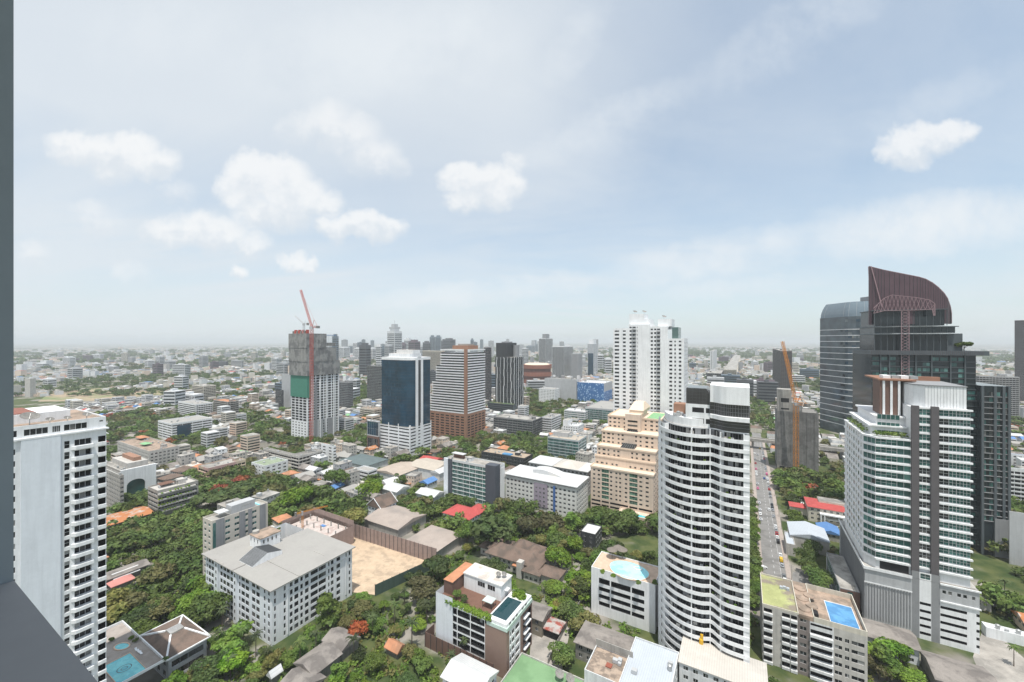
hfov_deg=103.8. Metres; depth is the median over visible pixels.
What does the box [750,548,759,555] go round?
tree
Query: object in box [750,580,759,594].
tree
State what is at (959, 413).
window
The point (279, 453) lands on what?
apartment block
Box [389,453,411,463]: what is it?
tree
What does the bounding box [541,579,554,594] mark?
tree
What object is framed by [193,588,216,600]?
tree
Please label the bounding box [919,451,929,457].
window
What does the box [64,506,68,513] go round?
window
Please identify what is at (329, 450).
apartment block
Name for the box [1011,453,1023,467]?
house
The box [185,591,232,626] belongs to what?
tree
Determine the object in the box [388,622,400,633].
tree
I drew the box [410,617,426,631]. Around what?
tree
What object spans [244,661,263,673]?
tree
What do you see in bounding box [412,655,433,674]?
tree
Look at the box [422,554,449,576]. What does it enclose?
tree
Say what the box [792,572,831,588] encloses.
car park
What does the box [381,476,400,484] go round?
house
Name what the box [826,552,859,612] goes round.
entrance wing
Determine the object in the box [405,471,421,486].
house
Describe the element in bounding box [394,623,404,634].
tree
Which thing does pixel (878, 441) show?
window
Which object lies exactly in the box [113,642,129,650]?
spa pool
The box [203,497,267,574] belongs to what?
apartment block
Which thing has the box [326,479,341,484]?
house
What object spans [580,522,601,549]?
house
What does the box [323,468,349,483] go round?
tree
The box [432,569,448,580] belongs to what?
tree
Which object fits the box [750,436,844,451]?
railway viaduct
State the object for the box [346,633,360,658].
palm tree
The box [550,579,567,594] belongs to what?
tree
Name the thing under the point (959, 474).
window
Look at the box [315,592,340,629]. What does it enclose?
tree
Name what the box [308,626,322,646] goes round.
palm tree
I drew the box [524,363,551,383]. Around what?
building
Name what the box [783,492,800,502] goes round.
tree
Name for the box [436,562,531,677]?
apartment building
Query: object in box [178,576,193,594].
tree
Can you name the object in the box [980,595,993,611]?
house
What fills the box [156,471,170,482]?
house
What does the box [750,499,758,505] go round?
tree
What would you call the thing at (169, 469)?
house
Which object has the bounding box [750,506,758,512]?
tree
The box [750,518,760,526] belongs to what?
tree
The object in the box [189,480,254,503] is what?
tree
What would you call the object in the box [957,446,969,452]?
window
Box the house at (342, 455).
[338,452,355,460]
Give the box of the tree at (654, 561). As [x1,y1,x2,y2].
[646,557,657,565]
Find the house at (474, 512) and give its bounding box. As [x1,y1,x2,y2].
[442,504,486,522]
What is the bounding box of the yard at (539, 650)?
[530,625,570,668]
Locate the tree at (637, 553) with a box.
[629,549,643,560]
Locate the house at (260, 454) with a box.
[253,450,268,459]
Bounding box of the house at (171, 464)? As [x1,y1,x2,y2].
[158,461,179,469]
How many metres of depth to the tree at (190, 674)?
147.07 m
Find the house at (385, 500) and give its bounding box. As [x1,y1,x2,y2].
[366,491,397,514]
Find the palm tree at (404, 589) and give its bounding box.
[400,586,409,603]
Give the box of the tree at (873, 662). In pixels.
[868,654,892,679]
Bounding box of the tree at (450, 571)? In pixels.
[440,569,453,578]
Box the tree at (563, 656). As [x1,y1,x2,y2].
[547,640,575,665]
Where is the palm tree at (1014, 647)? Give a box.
[1005,643,1023,665]
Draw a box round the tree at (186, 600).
[174,588,205,613]
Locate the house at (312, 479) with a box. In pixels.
[298,474,317,484]
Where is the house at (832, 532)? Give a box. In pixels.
[816,522,839,542]
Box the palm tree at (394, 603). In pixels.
[387,598,400,624]
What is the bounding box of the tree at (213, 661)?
[188,654,222,681]
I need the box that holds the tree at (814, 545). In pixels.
[801,538,822,551]
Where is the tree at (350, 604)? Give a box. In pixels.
[347,600,356,608]
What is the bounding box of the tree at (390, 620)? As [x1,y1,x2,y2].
[388,617,393,623]
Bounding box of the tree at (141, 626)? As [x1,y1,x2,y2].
[129,618,157,634]
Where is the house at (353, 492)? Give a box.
[346,488,367,500]
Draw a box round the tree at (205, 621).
[198,613,221,625]
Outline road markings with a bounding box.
[758,444,781,576]
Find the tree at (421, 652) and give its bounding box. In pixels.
[411,647,425,662]
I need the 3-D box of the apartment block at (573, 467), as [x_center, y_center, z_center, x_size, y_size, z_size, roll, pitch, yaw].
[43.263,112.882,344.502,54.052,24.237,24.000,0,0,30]
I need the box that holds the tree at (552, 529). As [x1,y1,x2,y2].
[548,525,557,533]
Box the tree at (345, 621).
[337,613,355,627]
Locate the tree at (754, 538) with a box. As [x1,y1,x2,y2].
[750,536,758,542]
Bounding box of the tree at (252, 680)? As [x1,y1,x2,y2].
[245,674,264,681]
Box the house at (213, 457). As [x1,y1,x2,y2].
[204,452,221,463]
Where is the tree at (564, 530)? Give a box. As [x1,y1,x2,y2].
[556,527,570,535]
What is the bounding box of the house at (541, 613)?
[532,600,552,637]
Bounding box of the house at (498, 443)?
[494,440,505,445]
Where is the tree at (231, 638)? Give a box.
[210,619,253,654]
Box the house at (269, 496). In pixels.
[251,489,279,506]
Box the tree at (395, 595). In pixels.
[390,592,399,599]
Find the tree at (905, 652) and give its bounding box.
[887,638,914,662]
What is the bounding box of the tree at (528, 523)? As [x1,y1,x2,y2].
[516,515,543,532]
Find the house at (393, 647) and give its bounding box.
[384,638,404,658]
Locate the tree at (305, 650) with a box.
[291,644,308,659]
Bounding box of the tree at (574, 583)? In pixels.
[570,579,581,599]
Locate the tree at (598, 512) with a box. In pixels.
[589,505,613,523]
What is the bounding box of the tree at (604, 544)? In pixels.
[599,539,627,552]
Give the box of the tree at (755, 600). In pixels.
[750,589,759,607]
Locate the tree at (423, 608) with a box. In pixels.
[416,596,435,610]
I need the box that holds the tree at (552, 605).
[548,598,557,609]
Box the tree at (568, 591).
[565,586,574,597]
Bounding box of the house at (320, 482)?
[312,480,329,485]
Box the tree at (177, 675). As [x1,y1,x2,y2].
[160,669,188,681]
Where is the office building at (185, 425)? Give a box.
[158,415,211,440]
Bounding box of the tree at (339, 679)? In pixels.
[328,675,344,681]
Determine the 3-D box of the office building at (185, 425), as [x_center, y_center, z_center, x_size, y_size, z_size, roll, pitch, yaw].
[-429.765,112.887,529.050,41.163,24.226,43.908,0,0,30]
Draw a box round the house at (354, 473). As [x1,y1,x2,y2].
[343,467,359,486]
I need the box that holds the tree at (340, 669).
[328,661,348,680]
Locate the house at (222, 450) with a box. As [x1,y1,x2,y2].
[214,446,227,454]
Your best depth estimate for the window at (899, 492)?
172.32 m
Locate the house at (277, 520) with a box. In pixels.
[271,513,291,528]
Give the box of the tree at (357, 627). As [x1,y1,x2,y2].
[347,619,368,635]
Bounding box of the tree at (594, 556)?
[589,554,597,563]
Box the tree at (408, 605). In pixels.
[404,602,412,613]
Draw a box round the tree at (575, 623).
[568,610,601,630]
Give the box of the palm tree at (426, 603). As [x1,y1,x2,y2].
[419,598,432,622]
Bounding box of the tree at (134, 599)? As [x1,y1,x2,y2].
[122,591,148,607]
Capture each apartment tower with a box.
[14,405,108,681]
[495,342,523,408]
[590,400,664,529]
[613,314,687,412]
[658,382,749,663]
[838,374,981,653]
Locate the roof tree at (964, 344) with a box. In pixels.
[954,341,973,350]
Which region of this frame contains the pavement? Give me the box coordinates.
[750,441,792,595]
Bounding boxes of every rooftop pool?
[490,596,522,621]
[609,560,649,580]
[824,600,859,628]
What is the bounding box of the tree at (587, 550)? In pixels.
[580,547,592,555]
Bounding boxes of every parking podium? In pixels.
[488,401,515,411]
[591,551,657,633]
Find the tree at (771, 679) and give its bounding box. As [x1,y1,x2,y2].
[768,676,779,681]
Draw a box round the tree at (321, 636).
[314,627,330,642]
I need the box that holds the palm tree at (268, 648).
[261,644,274,654]
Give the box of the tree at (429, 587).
[408,575,440,601]
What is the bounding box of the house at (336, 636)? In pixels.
[321,626,360,661]
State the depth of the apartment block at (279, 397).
739.67 m
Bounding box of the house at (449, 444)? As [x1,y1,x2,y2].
[437,441,453,452]
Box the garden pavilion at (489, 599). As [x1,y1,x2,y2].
[482,595,496,606]
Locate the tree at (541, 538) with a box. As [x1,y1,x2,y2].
[534,533,546,544]
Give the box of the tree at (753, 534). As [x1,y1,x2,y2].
[750,530,760,540]
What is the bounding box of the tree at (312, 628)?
[309,625,318,635]
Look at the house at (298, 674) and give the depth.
143.01 m
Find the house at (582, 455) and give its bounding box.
[576,449,592,462]
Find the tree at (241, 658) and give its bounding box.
[215,647,248,673]
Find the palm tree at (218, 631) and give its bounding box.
[208,626,225,652]
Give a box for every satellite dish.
[19,412,40,424]
[45,417,54,420]
[82,412,91,417]
[555,668,563,679]
[566,673,574,681]
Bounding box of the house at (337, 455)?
[336,451,346,461]
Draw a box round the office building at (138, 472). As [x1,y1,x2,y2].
[106,452,155,493]
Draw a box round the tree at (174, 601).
[164,595,183,613]
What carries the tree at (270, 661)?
on the ground at (988, 567)
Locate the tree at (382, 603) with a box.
[378,600,390,607]
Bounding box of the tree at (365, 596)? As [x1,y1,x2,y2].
[356,593,371,600]
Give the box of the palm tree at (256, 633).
[249,629,263,656]
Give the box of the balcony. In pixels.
[0,0,96,681]
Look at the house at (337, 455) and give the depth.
419.55 m
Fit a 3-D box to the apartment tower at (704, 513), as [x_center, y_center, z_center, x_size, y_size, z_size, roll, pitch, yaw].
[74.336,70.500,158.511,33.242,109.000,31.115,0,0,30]
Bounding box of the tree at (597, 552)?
[590,549,608,554]
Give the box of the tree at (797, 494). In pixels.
[787,491,801,496]
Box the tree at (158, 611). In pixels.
[145,596,174,619]
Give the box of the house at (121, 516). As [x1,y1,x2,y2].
[106,506,153,528]
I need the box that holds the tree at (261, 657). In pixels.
[257,645,273,662]
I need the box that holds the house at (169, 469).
[165,465,179,472]
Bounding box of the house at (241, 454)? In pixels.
[229,450,247,458]
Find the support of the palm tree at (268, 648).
on the ground at (988, 567)
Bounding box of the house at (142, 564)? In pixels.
[106,559,149,588]
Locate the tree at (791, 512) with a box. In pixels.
[783,509,801,515]
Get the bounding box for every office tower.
[380,350,430,455]
[430,344,484,440]
[820,297,867,432]
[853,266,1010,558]
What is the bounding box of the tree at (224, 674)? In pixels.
[218,669,231,678]
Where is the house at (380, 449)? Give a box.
[374,448,383,457]
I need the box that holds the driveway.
[973,632,1023,681]
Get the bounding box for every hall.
[140,614,210,678]
[1009,511,1023,566]
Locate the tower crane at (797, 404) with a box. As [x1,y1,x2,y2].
[781,341,810,467]
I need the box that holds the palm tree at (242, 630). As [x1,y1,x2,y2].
[236,624,250,639]
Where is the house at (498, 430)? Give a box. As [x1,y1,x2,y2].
[493,427,506,436]
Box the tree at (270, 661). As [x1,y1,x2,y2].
[262,648,281,669]
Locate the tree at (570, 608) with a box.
[557,599,585,620]
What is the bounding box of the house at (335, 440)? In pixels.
[330,438,339,444]
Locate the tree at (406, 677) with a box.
[396,670,415,681]
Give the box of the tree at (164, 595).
[149,593,176,606]
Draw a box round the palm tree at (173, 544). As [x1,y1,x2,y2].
[168,542,180,550]
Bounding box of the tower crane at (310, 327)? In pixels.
[300,290,319,441]
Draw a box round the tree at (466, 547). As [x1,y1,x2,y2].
[463,543,473,552]
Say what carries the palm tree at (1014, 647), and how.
on the ground at (988, 567)
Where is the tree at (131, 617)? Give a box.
[113,603,156,624]
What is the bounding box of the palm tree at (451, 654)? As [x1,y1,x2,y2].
[445,648,456,659]
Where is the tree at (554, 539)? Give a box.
[545,531,568,546]
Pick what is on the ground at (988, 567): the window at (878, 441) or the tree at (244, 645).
the tree at (244, 645)
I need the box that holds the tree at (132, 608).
[126,601,147,613]
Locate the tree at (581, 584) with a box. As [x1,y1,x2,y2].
[574,576,590,600]
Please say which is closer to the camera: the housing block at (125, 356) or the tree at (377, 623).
the tree at (377, 623)
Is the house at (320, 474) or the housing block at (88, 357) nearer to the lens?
the house at (320, 474)
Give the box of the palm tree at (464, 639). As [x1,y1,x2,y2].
[459,635,469,649]
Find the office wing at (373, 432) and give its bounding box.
[367,419,379,448]
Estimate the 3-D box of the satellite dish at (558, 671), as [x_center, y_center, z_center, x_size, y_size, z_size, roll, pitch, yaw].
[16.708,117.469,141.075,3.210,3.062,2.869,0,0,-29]
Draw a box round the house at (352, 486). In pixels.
[336,484,356,494]
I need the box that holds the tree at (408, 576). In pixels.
[404,569,423,584]
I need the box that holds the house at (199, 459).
[195,453,210,463]
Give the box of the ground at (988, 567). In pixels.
[14,343,1023,681]
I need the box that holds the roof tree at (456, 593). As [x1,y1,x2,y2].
[452,589,460,598]
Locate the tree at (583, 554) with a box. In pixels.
[580,552,585,558]
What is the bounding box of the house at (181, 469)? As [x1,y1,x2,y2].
[170,465,196,476]
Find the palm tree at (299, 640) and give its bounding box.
[293,634,308,657]
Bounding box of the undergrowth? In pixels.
[106,496,1014,681]
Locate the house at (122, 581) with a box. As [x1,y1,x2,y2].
[106,574,134,590]
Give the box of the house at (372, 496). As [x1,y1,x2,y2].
[366,491,381,501]
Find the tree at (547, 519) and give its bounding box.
[540,511,565,529]
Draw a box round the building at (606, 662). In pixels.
[584,638,632,681]
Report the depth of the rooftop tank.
145.70 m
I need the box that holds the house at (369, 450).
[363,445,378,454]
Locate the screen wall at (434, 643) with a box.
[425,624,493,667]
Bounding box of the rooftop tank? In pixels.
[699,634,702,644]
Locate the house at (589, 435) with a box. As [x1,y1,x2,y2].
[579,431,591,442]
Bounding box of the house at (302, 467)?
[297,463,316,472]
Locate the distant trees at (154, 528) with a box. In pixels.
[14,346,1023,616]
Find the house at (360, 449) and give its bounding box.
[357,446,365,453]
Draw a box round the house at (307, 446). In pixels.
[304,442,313,448]
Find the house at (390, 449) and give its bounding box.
[383,444,397,458]
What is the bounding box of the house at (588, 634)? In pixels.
[573,620,634,662]
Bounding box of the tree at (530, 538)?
[526,535,536,543]
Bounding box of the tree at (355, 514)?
[339,507,367,523]
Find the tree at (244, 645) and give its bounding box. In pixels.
[217,640,249,658]
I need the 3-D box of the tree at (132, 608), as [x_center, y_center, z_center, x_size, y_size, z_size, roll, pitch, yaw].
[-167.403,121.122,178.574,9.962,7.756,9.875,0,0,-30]
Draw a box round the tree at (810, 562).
[796,559,819,572]
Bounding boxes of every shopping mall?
[545,378,578,400]
[577,380,611,401]
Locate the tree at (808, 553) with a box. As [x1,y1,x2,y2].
[793,546,818,560]
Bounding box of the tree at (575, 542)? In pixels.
[566,535,582,552]
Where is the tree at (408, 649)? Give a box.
[401,643,416,659]
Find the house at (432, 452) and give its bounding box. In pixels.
[426,449,441,455]
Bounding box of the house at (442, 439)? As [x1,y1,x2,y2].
[435,436,448,446]
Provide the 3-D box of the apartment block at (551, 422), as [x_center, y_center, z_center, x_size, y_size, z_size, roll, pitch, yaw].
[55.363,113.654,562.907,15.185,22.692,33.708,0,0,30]
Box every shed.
[340,453,387,468]
[377,462,417,482]
[381,482,410,497]
[411,458,443,477]
[415,487,444,500]
[419,455,443,460]
[431,467,443,481]
[543,616,566,640]
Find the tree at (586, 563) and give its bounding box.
[581,558,592,571]
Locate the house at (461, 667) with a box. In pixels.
[440,653,498,681]
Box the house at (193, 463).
[180,461,200,466]
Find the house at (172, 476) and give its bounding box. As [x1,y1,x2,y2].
[156,473,184,483]
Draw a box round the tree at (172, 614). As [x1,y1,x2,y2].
[168,611,175,618]
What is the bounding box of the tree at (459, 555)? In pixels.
[454,550,463,558]
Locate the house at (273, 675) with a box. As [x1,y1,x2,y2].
[266,663,282,681]
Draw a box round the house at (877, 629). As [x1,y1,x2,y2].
[862,618,921,665]
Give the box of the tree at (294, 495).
[279,485,314,505]
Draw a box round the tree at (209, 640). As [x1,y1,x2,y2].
[207,635,214,647]
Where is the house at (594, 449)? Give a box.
[592,445,596,457]
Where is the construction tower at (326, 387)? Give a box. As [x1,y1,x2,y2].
[289,330,339,437]
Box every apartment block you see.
[106,467,123,506]
[117,435,178,464]
[148,477,197,514]
[178,400,212,414]
[192,384,215,399]
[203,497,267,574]
[213,398,238,412]
[251,455,287,475]
[263,447,293,463]
[275,390,283,407]
[282,374,290,407]
[291,448,322,469]
[321,443,335,462]
[339,380,352,407]
[357,465,376,481]
[360,406,381,417]
[367,365,381,400]
[423,350,444,370]
[444,452,504,508]
[481,447,532,465]
[484,347,490,401]
[493,413,541,436]
[505,464,588,516]
[528,455,591,495]
[539,334,552,362]
[539,387,559,402]
[542,413,560,432]
[548,429,586,460]
[552,346,572,377]
[563,418,583,431]
[564,408,587,422]
[572,352,581,378]
[585,400,612,423]
[587,340,597,375]
[706,369,723,379]
[710,350,716,368]
[724,355,739,374]
[760,573,867,681]
[773,349,791,388]
[976,375,1019,415]
[1011,467,1023,502]
[1015,320,1023,400]
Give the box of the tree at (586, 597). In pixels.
[578,591,590,600]
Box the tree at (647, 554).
[641,550,655,559]
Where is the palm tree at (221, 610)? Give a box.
[215,603,229,628]
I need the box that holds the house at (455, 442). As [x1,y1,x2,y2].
[450,440,458,448]
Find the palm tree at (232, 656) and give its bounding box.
[223,652,238,678]
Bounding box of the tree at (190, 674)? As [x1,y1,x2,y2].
[186,667,197,681]
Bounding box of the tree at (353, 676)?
[347,671,358,681]
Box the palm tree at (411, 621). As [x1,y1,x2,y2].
[403,615,419,644]
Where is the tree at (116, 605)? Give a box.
[106,587,128,623]
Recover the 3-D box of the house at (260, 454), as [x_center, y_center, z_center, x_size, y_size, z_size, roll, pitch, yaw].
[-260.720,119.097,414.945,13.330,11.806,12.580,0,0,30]
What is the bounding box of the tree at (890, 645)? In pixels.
[868,636,902,669]
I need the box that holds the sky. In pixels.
[14,0,1023,342]
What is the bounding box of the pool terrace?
[106,620,164,681]
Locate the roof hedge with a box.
[445,587,526,620]
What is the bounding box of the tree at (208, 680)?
[198,677,218,681]
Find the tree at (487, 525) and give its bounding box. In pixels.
[468,511,513,541]
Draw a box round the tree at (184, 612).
[168,606,193,620]
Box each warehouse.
[364,505,426,537]
[406,525,460,555]
[619,636,678,681]
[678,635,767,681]
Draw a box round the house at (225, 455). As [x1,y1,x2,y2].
[222,452,229,459]
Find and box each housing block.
[36,362,48,367]
[43,377,56,386]
[57,351,63,356]
[62,357,75,364]
[68,356,74,367]
[68,367,82,377]
[83,355,92,360]
[92,353,103,358]
[92,362,100,366]
[121,352,129,361]
[145,359,154,367]
[152,363,162,375]
[155,355,164,363]
[164,388,185,406]
[165,359,175,368]
[172,363,190,375]
[174,374,188,389]
[186,391,203,400]
[199,355,207,367]
[210,361,218,368]
[216,360,227,365]
[231,359,243,366]
[251,352,257,360]
[271,357,281,371]
[275,381,281,389]
[276,362,288,374]
[341,339,347,346]
[348,378,359,387]
[353,387,359,399]
[430,369,436,383]
[480,339,482,351]
[488,340,493,356]
[491,374,494,387]
[519,344,523,353]
[522,347,527,363]
[526,378,544,389]
[582,359,586,366]
[689,362,695,368]
[707,375,723,382]
[718,356,728,361]
[721,373,739,382]
[737,377,753,398]
[749,378,756,395]
[751,360,758,368]
[752,356,760,359]
[753,378,773,381]
[757,380,778,403]
[763,361,772,371]
[792,362,798,371]
[792,374,804,383]
[799,367,818,377]
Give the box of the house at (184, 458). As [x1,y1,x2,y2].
[176,451,194,465]
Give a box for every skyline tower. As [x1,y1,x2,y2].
[332,334,338,359]
[339,347,349,357]
[354,347,358,356]
[359,343,370,376]
[371,347,375,358]
[376,344,381,365]
[384,344,393,356]
[387,320,401,352]
[402,342,405,349]
[404,338,411,349]
[408,340,419,349]
[420,344,422,356]
[423,341,430,350]
[430,335,434,350]
[435,335,441,350]
[443,338,454,351]
[526,345,534,352]
[598,354,603,368]
[604,357,611,372]
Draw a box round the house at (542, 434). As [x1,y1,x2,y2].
[539,432,548,437]
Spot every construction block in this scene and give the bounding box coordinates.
[282,507,353,544]
[775,388,819,471]
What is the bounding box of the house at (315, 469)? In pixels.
[305,465,322,477]
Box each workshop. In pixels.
[784,531,794,556]
[787,521,829,555]
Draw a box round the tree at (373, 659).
[363,650,386,670]
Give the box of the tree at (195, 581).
[185,573,209,592]
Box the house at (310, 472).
[291,470,315,481]
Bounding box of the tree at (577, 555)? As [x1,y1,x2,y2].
[573,552,582,560]
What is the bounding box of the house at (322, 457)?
[310,453,327,465]
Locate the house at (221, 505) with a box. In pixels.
[217,498,240,509]
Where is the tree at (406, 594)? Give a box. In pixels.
[400,591,409,596]
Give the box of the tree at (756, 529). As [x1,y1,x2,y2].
[750,523,760,532]
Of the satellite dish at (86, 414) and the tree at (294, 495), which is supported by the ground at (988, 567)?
the tree at (294, 495)
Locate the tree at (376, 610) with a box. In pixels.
[361,607,379,620]
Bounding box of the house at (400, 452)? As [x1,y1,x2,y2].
[391,449,410,456]
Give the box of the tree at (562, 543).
[556,539,566,547]
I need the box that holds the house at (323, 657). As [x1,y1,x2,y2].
[293,642,342,676]
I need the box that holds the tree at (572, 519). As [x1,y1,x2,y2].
[562,511,581,530]
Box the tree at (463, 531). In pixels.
[454,520,474,543]
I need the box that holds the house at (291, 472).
[281,470,298,479]
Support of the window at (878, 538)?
in the apartment tower at (905, 542)
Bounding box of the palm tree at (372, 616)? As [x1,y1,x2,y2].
[365,611,377,634]
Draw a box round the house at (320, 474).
[317,468,333,480]
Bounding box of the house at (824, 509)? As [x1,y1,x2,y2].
[804,496,844,526]
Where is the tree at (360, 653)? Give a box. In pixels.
[351,645,366,660]
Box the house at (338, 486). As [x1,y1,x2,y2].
[331,482,344,490]
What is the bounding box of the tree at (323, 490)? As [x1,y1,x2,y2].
[305,485,334,498]
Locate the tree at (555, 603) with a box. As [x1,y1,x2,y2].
[552,598,562,608]
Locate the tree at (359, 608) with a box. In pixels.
[350,599,372,615]
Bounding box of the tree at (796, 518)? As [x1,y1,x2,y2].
[788,514,804,520]
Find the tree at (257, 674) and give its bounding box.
[245,665,267,679]
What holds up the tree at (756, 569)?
on the ground at (988, 567)
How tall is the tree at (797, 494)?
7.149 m
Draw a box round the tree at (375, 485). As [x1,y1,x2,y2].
[355,478,382,493]
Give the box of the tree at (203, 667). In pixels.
[199,659,213,676]
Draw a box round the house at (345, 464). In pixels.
[333,459,351,469]
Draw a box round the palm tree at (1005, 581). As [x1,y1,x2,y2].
[997,577,1013,594]
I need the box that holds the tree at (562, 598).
[558,596,571,603]
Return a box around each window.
[24,427,47,435]
[52,425,59,431]
[64,422,86,430]
[64,441,68,448]
[64,452,68,459]
[64,463,68,470]
[64,474,68,481]
[64,485,68,492]
[64,496,68,502]
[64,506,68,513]
[64,517,68,524]
[64,528,68,535]
[64,539,68,546]
[64,550,68,557]
[64,561,68,568]
[64,572,68,579]
[64,583,68,590]
[64,594,68,601]
[64,605,68,612]
[64,616,68,623]
[64,627,68,634]
[75,438,90,444]
[75,448,90,455]
[75,459,90,466]
[75,469,90,477]
[75,480,90,488]
[75,490,90,498]
[75,501,90,509]
[75,512,90,520]
[75,522,90,531]
[75,533,90,541]
[75,543,90,552]
[75,554,90,563]
[75,564,90,574]
[75,575,90,584]
[75,586,90,595]
[75,596,90,606]
[75,607,90,617]
[75,617,90,627]
[75,628,90,638]
[75,639,90,649]
[77,649,90,658]
[159,497,177,503]
[172,657,179,666]
[179,492,196,498]
[180,653,187,661]
[180,663,187,670]
[188,648,195,657]
[188,658,195,667]
[196,644,203,652]
[207,558,349,631]
[367,366,378,400]
[367,421,377,435]
[368,438,377,446]
[478,581,484,587]
[488,584,494,591]
[496,359,522,408]
[507,478,585,506]
[539,339,552,362]
[552,347,572,377]
[593,417,658,507]
[615,327,686,411]
[661,422,742,653]
[677,426,682,431]
[677,452,682,457]
[683,427,688,432]
[683,436,688,441]
[683,462,688,467]
[683,470,688,476]
[695,438,700,442]
[695,446,700,451]
[695,455,700,460]
[701,429,705,434]
[706,447,713,452]
[706,456,713,461]
[706,491,713,496]
[738,434,742,439]
[827,557,838,590]
[847,424,974,600]
[851,641,864,647]
[851,649,864,656]
[851,658,864,665]
[851,667,864,673]
[851,675,864,681]
[863,436,874,442]
[863,443,874,451]
[863,451,874,459]
[863,459,874,467]
[863,467,874,475]
[863,475,874,483]
[863,483,874,491]
[863,490,874,499]
[863,498,874,507]
[863,506,874,515]
[863,514,874,523]
[863,522,874,531]
[876,438,896,445]
[876,446,896,453]
[876,455,896,461]
[876,463,896,469]
[876,471,896,478]
[876,479,896,486]
[876,487,896,494]
[876,495,896,502]
[876,503,896,510]
[876,511,896,519]
[876,519,896,527]
[876,527,896,535]
[876,535,896,543]
[877,414,899,419]
[877,422,899,427]
[877,430,899,436]
[897,440,910,446]
[897,449,910,454]
[897,457,910,463]
[897,465,910,471]
[897,473,910,479]
[897,482,910,488]
[897,490,910,496]
[897,498,910,504]
[897,506,910,513]
[897,515,910,521]
[897,523,910,529]
[897,531,910,538]
[919,409,929,414]
[919,417,929,423]
[919,426,929,431]
[919,434,929,440]
[919,442,929,448]
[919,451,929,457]
[919,459,929,465]
[919,468,929,474]
[919,476,929,482]
[919,484,929,491]
[919,493,929,499]
[919,501,929,508]
[919,510,929,516]
[919,518,929,524]
[919,526,929,533]
[939,410,948,415]
[939,419,948,424]
[939,427,948,433]
[939,436,948,441]
[939,444,948,450]
[939,453,948,458]
[939,461,948,467]
[939,470,948,476]
[939,479,948,484]
[939,487,948,493]
[939,496,948,501]
[939,504,948,510]
[939,513,948,519]
[940,368,947,371]
[949,411,955,416]
[949,419,955,424]
[949,428,955,433]
[949,437,955,442]
[949,445,955,450]
[949,454,955,459]
[949,462,955,468]
[949,471,955,476]
[949,480,955,485]
[949,488,955,494]
[949,497,955,502]
[949,506,955,511]
[957,411,969,417]
[957,420,969,426]
[957,428,969,434]
[957,437,969,443]
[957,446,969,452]
[957,455,969,461]
[957,463,969,469]
[957,472,969,478]
[957,481,969,487]
[957,489,969,496]
[957,498,969,504]
[958,358,1006,543]
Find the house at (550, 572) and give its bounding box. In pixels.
[541,564,565,583]
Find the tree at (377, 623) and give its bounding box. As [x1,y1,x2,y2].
[367,616,386,632]
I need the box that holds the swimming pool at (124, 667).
[106,652,145,681]
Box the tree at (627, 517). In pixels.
[607,508,638,531]
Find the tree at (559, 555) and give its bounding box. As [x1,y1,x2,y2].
[545,545,571,567]
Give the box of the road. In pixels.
[752,432,786,578]
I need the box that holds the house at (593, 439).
[590,436,599,442]
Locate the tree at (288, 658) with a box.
[281,646,304,668]
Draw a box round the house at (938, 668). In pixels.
[919,650,996,681]
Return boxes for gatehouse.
[981,621,1023,645]
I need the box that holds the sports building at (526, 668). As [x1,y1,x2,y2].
[501,652,583,681]
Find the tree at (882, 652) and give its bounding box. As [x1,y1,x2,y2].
[871,643,903,680]
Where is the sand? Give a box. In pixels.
[351,537,423,594]
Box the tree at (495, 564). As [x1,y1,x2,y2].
[478,557,508,570]
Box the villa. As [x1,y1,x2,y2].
[478,537,555,584]
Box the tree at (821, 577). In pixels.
[802,564,834,587]
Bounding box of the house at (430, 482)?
[419,476,437,488]
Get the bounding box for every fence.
[354,524,436,559]
[375,564,430,595]
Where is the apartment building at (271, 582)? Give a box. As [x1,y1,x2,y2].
[201,523,355,645]
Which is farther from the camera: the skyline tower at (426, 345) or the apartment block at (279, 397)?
the skyline tower at (426, 345)
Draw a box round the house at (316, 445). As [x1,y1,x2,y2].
[311,442,321,449]
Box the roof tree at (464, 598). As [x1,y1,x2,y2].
[460,594,467,602]
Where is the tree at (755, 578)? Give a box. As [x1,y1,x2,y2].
[750,576,759,584]
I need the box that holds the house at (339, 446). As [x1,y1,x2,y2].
[334,440,347,452]
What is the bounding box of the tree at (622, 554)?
[616,551,638,560]
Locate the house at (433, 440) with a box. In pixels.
[431,436,436,446]
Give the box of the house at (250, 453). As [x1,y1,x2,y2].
[248,451,253,456]
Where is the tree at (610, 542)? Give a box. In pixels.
[602,539,614,549]
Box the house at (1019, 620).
[1010,610,1023,630]
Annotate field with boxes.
[38,387,166,401]
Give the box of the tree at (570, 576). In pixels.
[564,569,590,588]
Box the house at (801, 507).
[788,501,806,515]
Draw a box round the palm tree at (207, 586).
[202,584,212,590]
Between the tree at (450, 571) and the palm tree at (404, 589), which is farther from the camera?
the tree at (450, 571)
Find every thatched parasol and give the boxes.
[607,547,616,552]
[617,546,627,551]
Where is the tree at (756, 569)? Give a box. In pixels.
[750,564,762,574]
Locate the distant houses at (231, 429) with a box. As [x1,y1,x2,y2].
[14,345,1023,468]
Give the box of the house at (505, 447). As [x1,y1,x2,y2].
[498,445,509,449]
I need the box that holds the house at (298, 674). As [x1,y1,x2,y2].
[280,666,326,681]
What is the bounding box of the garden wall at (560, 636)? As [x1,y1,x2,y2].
[548,597,582,663]
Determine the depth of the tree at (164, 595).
183.71 m
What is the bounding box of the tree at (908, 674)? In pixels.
[896,666,927,681]
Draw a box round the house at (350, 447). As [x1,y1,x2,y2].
[342,442,356,454]
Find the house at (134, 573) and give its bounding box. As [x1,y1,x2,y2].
[111,565,139,579]
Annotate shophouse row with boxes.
[198,457,245,476]

